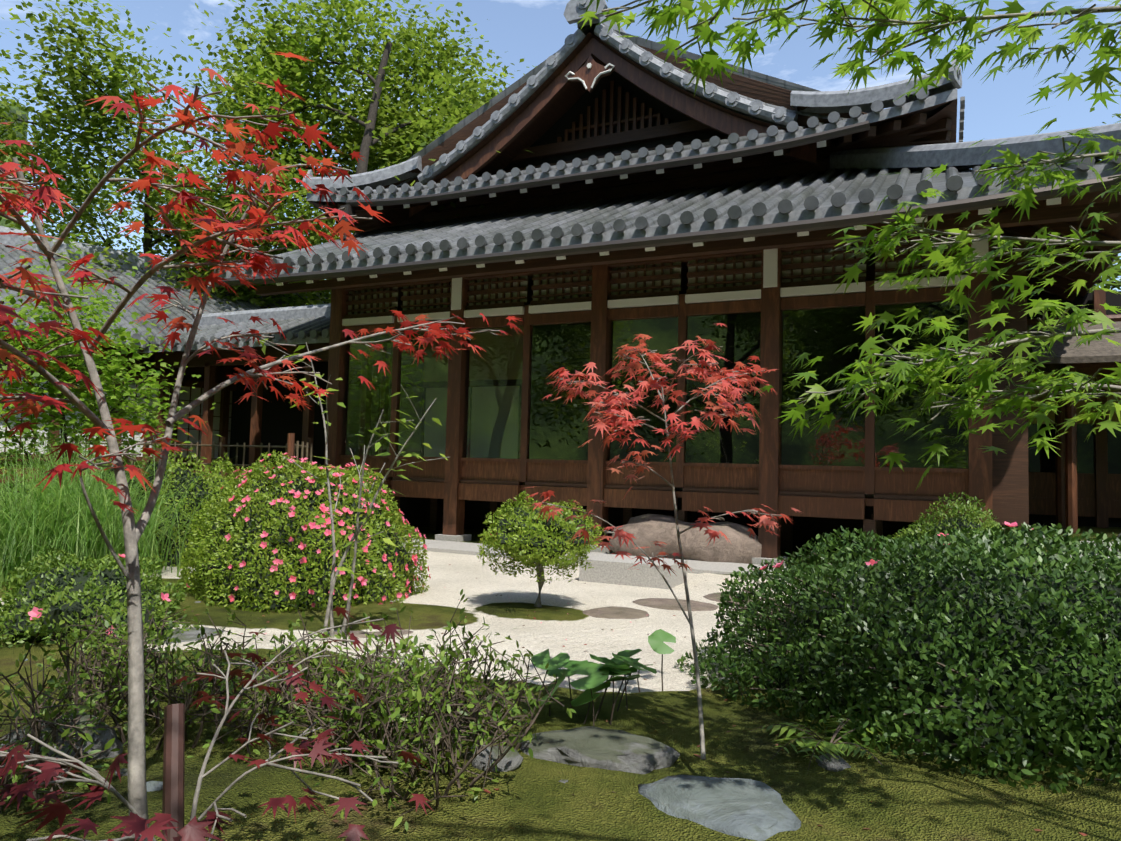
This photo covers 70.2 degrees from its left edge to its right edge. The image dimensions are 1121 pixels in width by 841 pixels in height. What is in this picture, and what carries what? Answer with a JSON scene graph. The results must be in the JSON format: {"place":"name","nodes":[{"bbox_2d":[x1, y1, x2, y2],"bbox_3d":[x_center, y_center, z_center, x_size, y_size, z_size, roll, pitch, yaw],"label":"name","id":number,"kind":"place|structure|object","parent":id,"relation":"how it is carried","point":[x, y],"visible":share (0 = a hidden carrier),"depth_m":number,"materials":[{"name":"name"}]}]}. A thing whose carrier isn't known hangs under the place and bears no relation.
{"place":"outdoors","nodes":[
{"label":"outdoors","id":0,"kind":"place"},
{"bbox_2d":[0,526,1120,840],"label":"garden ground","id":1,"kind":"structure","parent":0,"point":[902,798],"depth_m":2.66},
{"bbox_2d":[0,711,123,768],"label":"stone","id":2,"kind":"object","parent":1,"relation":"on","point":[102,739],"visible":0.35,"depth_m":2.62,"materials":[{"name":"grey stone"}]},
{"bbox_2d":[0,546,193,647],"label":"flowering bush","id":3,"kind":"object","parent":1,"relation":"on","point":[155,584],"depth_m":4.49,"materials":[{"name":"green plant"}]},
{"bbox_2d":[114,768,127,775],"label":"pebble","id":4,"kind":"object","parent":1,"relation":"on","point":[123,771],"visible":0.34,"depth_m":2.47,"materials":[{"name":"grey stone"}]},
{"bbox_2d":[0,420,243,588],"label":"grass clump","id":5,"kind":"object","parent":1,"relation":"on","point":[62,517],"visible":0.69,"depth_m":6.50,"materials":[{"name":"green plant"}]},
{"bbox_2d":[80,444,186,517],"bbox_3d":[-6.383,1.407,11.987,2.306,2.175,1.680,0,-3,26],"label":"bush","id":6,"kind":"object","parent":1,"relation":"on","point":[151,478],"depth_m":11.69,"materials":[{"name":"plant"}]},
{"bbox_2d":[146,781,162,791],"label":"pebble","id":7,"kind":"object","parent":1,"relation":"on","point":[154,785],"visible":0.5,"depth_m":2.34,"materials":[{"name":"grey stone"}]},
{"bbox_2d":[162,703,184,840],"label":"wooden post","id":8,"kind":"object","parent":1,"relation":"on","point":[173,763],"visible":1,"depth_m":1.67,"materials":[{"name":"brown wood"}]},
{"bbox_2d":[144,627,223,643],"bbox_3d":[-2.221,1.252,4.633,0.407,0.024,0.508,0,-3,26],"label":"step stone","id":9,"kind":"object","parent":1,"relation":"on","point":[189,635],"visible":0.29,"depth_m":4.64,"materials":[{"name":"grey stone"}]},
{"bbox_2d":[74,433,313,487],"bbox_3d":[-5.200,0.897,11.684,6.468,1.330,1.302,-1,-4,40],"label":"bamboo fence","id":10,"kind":"object","parent":1,"relation":"on","point":[291,447],"visible":0.21,"depth_m":11.62,"materials":[{"name":"brown wood"}]},
{"bbox_2d":[0,616,397,840],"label":"red maple shrub","id":11,"kind":"object","parent":1,"relation":"on","point":[93,773],"visible":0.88,"depth_m":1.67,"materials":[{"name":"plant"}]},
{"bbox_2d":[0,606,431,840],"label":"maple leaves","id":12,"kind":"object","parent":11,"relation":"attached to","point":[192,830],"visible":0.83,"depth_m":1.50,"materials":[{"name":"red plant"}]},
{"bbox_2d":[145,450,253,566],"bbox_3d":[-3.597,1.115,7.995,1.611,1.645,1.244,0,-3,26],"label":"bush","id":13,"kind":"object","parent":1,"relation":"on","point":[209,481],"depth_m":7.72,"materials":[{"name":"green plant"}]},
{"bbox_2d":[0,81,499,840],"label":"red maple tree","id":14,"kind":"object","parent":1,"relation":"on","point":[136,729],"visible":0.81,"depth_m":2.05,"materials":[{"name":"plant"}]},
{"bbox_2d":[0,52,521,512],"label":"maple leaves","id":15,"kind":"object","parent":14,"relation":"attached to","point":[194,281],"visible":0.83,"depth_m":1.98,"materials":[{"name":"red plant"}]},
{"bbox_2d":[135,303,423,501],"bbox_3d":[-4.641,-0.144,13.598,4.660,3.645,2.604,0,-3,26],"label":"corridor","id":16,"kind":"object","parent":1,"relation":"on","point":[273,421],"visible":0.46,"depth_m":13.57,"materials":[{"name":"brown wood"}]},
{"bbox_2d":[0,589,575,830],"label":"shrub","id":17,"kind":"object","parent":1,"relation":"on","point":[38,728],"depth_m":2.66,"materials":[{"name":"green plant"}]},
{"bbox_2d":[177,450,430,613],"bbox_3d":[-1.987,1.214,6.230,1.887,1.951,1.842,0,-3,26],"label":"pink azalea","id":18,"kind":"object","parent":1,"relation":"on","point":[217,510],"depth_m":5.73,"materials":[{"name":"plant"}]},
{"bbox_2d":[252,337,448,637],"bbox_3d":[-1.287,0.386,4.773,1.327,1.795,0.659,0,-3,26],"label":"sapling","id":19,"kind":"object","parent":1,"relation":"on","point":[329,611],"depth_m":4.69,"materials":[{"name":"green plant"}]},
{"bbox_2d":[328,630,412,637],"bbox_3d":[-1.175,1.294,4.917,0.587,0.024,0.518,0,-3,26],"label":"step stone","id":20,"kind":"object","parent":1,"relation":"on","point":[359,634],"visible":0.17,"depth_m":4.79,"materials":[{"name":"grey stone"}]},
{"bbox_2d":[462,745,522,771],"bbox_3d":[-0.218,1.095,2.613,0.171,0.073,0.199,3,-3,-26],"label":"stone","id":21,"kind":"object","parent":1,"relation":"on","point":[511,761],"visible":0.54,"depth_m":2.55,"materials":[{"name":"grey stone"}]},
{"bbox_2d":[477,490,605,606],"bbox_3d":[-0.156,0.944,5.795,0.971,0.852,0.910,0,-3,26],"label":"round shrub","id":22,"kind":"object","parent":1,"relation":"on","point":[580,551],"depth_m":5.61,"materials":[{"name":"green plant"}]},
{"bbox_2d":[46,561,1086,835],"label":"fallen leaves","id":23,"kind":"object","parent":1,"relation":"on","point":[606,721],"visible":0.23,"depth_m":2.63,"materials":[{"name":"brown plant"}]},
{"bbox_2d":[531,659,631,725],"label":"plant stems","id":24,"kind":"object","parent":1,"relation":"on","point":[612,710],"visible":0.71,"depth_m":3.15,"materials":[{"name":"plant"}]},
{"bbox_2d":[531,649,656,707],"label":"plant leaves","id":25,"kind":"object","parent":1,"relation":"on","point":[621,662],"visible":0.96,"depth_m":3.15,"materials":[{"name":"green plant"}]},
{"bbox_2d":[520,726,679,773],"bbox_3d":[0.136,1.154,2.776,0.553,0.090,0.386,0,-3,26],"label":"stone","id":26,"kind":"object","parent":1,"relation":"on","point":[607,749],"visible":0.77,"depth_m":2.70,"materials":[{"name":"grey stone"}]},
{"bbox_2d":[583,606,648,618],"bbox_3d":[0.415,1.375,5.687,0.493,0.025,0.534,0,-3,26],"label":"step stone","id":27,"kind":"object","parent":1,"relation":"on","point":[613,612],"visible":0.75,"depth_m":5.63,"materials":[{"name":"grey stone"}]},
{"bbox_2d":[579,554,686,588],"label":"stone slab","id":28,"kind":"structure","parent":1,"relation":"on","point":[610,569],"depth_m":7.04,"materials":[{"name":"stone"}]},
{"bbox_2d":[542,345,781,759],"bbox_3d":[0.411,0.389,3.065,0.811,1.468,0.829,0,-3,26],"label":"red maple tree","id":29,"kind":"object","parent":1,"relation":"on","point":[700,712],"visible":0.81,"depth_m":2.97,"materials":[{"name":"plant"}]},
{"bbox_2d":[525,323,798,574],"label":"maple leaves","id":30,"kind":"object","parent":29,"relation":"attached to","point":[620,533],"visible":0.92,"depth_m":2.98,"materials":[{"name":"red plant"}]},
{"bbox_2d":[633,598,717,610],"bbox_3d":[0.879,1.408,6.089,0.688,0.025,0.532,0,-3,26],"label":"step stone","id":31,"kind":"object","parent":1,"relation":"on","point":[665,603],"visible":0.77,"depth_m":6.04,"materials":[{"name":"grey stone"}]},
{"bbox_2d":[606,514,761,563],"bbox_3d":[1.492,1.333,9.063,1.828,0.506,0.947,0,-3,26],"label":"boulder","id":32,"kind":"object","parent":1,"relation":"on","point":[741,547],"visible":0.62,"depth_m":8.70,"materials":[{"name":"beige stone"}]},
{"bbox_2d":[637,654,742,694],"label":"plant stems","id":33,"kind":"object","parent":1,"relation":"on","point":[662,676],"visible":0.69,"depth_m":3.59,"materials":[{"name":"plant"}]},
{"bbox_2d":[645,629,754,673],"bbox_3d":[0.580,1.048,3.590,0.576,0.205,0.210,1,-3,12],"label":"lotus leaf","id":34,"kind":"object","parent":1,"relation":"on","point":[657,639],"visible":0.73,"depth_m":3.57,"materials":[{"name":"green plant"}]},
{"bbox_2d":[639,774,800,840],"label":"stone","id":35,"kind":"object","parent":1,"relation":"on","point":[751,809],"visible":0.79,"depth_m":2.33,"materials":[{"name":"grey stone"}]},
{"bbox_2d":[703,592,760,602],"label":"step stone","id":36,"kind":"object","parent":1,"relation":"on","point":[713,596],"visible":0.23,"depth_m":6.42,"materials":[{"name":"grey stone"}]},
{"bbox_2d":[751,714,900,770],"bbox_3d":[1.019,1.163,2.915,0.643,0.077,0.476,2,-3,-8],"label":"fern","id":37,"kind":"object","parent":1,"relation":"on","point":[809,743],"depth_m":2.87,"materials":[{"name":"green plant"}]},
{"bbox_2d":[815,753,850,771],"bbox_3d":[0.934,1.174,2.747,0.104,0.043,0.111,3,-3,-25],"label":"stone","id":38,"kind":"object","parent":1,"relation":"on","point":[834,764],"visible":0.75,"depth_m":2.72,"materials":[{"name":"grey stone"}]},
{"bbox_2d":[574,0,1120,492],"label":"maple branches","id":39,"kind":"object","parent":1,"relation":"on","point":[1080,12],"visible":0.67,"depth_m":2.07,"materials":[{"name":"green plant"}]},
{"bbox_2d":[1027,314,1120,532],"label":"garden shelter","id":40,"kind":"object","parent":1,"relation":"on","point":[1094,357],"visible":0.46,"depth_m":8.99,"materials":[{"name":"brown wood"}]},
{"bbox_2d":[1060,540,1119,574],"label":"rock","id":41,"kind":"object","parent":1,"relation":"on","point":[1096,554],"visible":0.04,"depth_m":5.95,"materials":[{"name":"stone"}]},
{"bbox_2d":[0,0,1120,290],"label":"sky","id":42,"kind":"structure","parent":0,"point":[533,31],"materials":[{"name":"blue"}]},
{"label":"ground surface","id":43,"kind":"structure","parent":0,"visible":0},
{"bbox_2d":[0,103,28,228],"bbox_3d":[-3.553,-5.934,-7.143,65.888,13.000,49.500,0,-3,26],"label":"tree","id":44,"kind":"object","parent":43,"relation":"on","point":[19,134],"depth_m":26.83,"materials":[{"name":"green plant"}]},
{"bbox_2d":[0,226,221,522],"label":"tree","id":45,"kind":"object","parent":43,"relation":"on","point":[115,365],"depth_m":9.61,"materials":[{"name":"green plant"}]},
{"bbox_2d":[0,14,314,295],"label":"tree","id":46,"kind":"object","parent":43,"relation":"on","point":[147,242],"visible":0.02,"depth_m":19.36,"materials":[{"name":"green plant"}]},
{"bbox_2d":[0,0,338,308],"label":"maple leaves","id":47,"kind":"object","parent":46,"relation":"attached to","point":[76,169],"visible":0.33,"depth_m":17.43,"materials":[{"name":"green plant"}]},
{"bbox_2d":[0,226,329,513],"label":"outbuilding","id":48,"kind":"structure","parent":43,"relation":"on","point":[222,417],"depth_m":14.91,"materials":[{"name":"grey tile"}]},
{"bbox_2d":[155,51,434,305],"bbox_3d":[-4.587,-4.267,22.372,11.166,12.846,8.437,1,-3,2],"label":"maple wood","id":49,"kind":"object","parent":43,"relation":"on","point":[284,252],"visible":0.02,"depth_m":19.82,"materials":[{"name":"green plant"}]},
{"bbox_2d":[101,0,513,306],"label":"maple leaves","id":50,"kind":"object","parent":49,"relation":"attached to","point":[297,300],"visible":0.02,"depth_m":19.38,"materials":[{"name":"plant"}]},
{"bbox_2d":[202,0,472,234],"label":"maple wood","id":51,"kind":"object","parent":43,"relation":"on","point":[368,140],"visible":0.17,"depth_m":16.78,"materials":[{"name":"plant"}]},
{"bbox_2d":[142,0,534,286],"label":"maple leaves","id":52,"kind":"object","parent":51,"relation":"attached to","point":[295,77],"visible":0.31,"depth_m":17.44,"materials":[{"name":"green plant"}]},
{"bbox_2d":[214,0,1120,579],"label":"temple hall","id":53,"kind":"structure","parent":43,"relation":"on","point":[656,200],"depth_m":10.06,"materials":[{"name":"brown wood"}]},
{"bbox_2d":[675,521,1120,793],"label":"bush","id":54,"kind":"object","parent":43,"relation":"on","point":[933,563],"depth_m":3.11,"materials":[{"name":"green plant"}]},
{"bbox_2d":[874,492,1038,568],"bbox_3d":[2.735,1.287,5.461,1.314,1.590,1.310,0,-3,26],"label":"azalea","id":55,"kind":"object","parent":43,"relation":"on","point":[961,507],"depth_m":5.41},
{"bbox_2d":[991,240,1120,527],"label":"recess wall","id":56,"kind":"structure","parent":43,"relation":"on","point":[1023,483],"depth_m":9.88,"materials":[{"name":"brown wood"}]},
{"bbox_2d":[1096,252,1120,291],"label":"deadwood tree","id":57,"kind":"object","parent":43,"relation":"on","point":[1100,281],"depth_m":15.36,"materials":[{"name":"brown wood"}]},
{"bbox_2d":[1078,32,1120,292],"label":"tree leaves","id":58,"kind":"object","parent":57,"relation":"attached to","point":[1106,286],"visible":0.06,"depth_m":15.88,"materials":[{"name":"green plant"}]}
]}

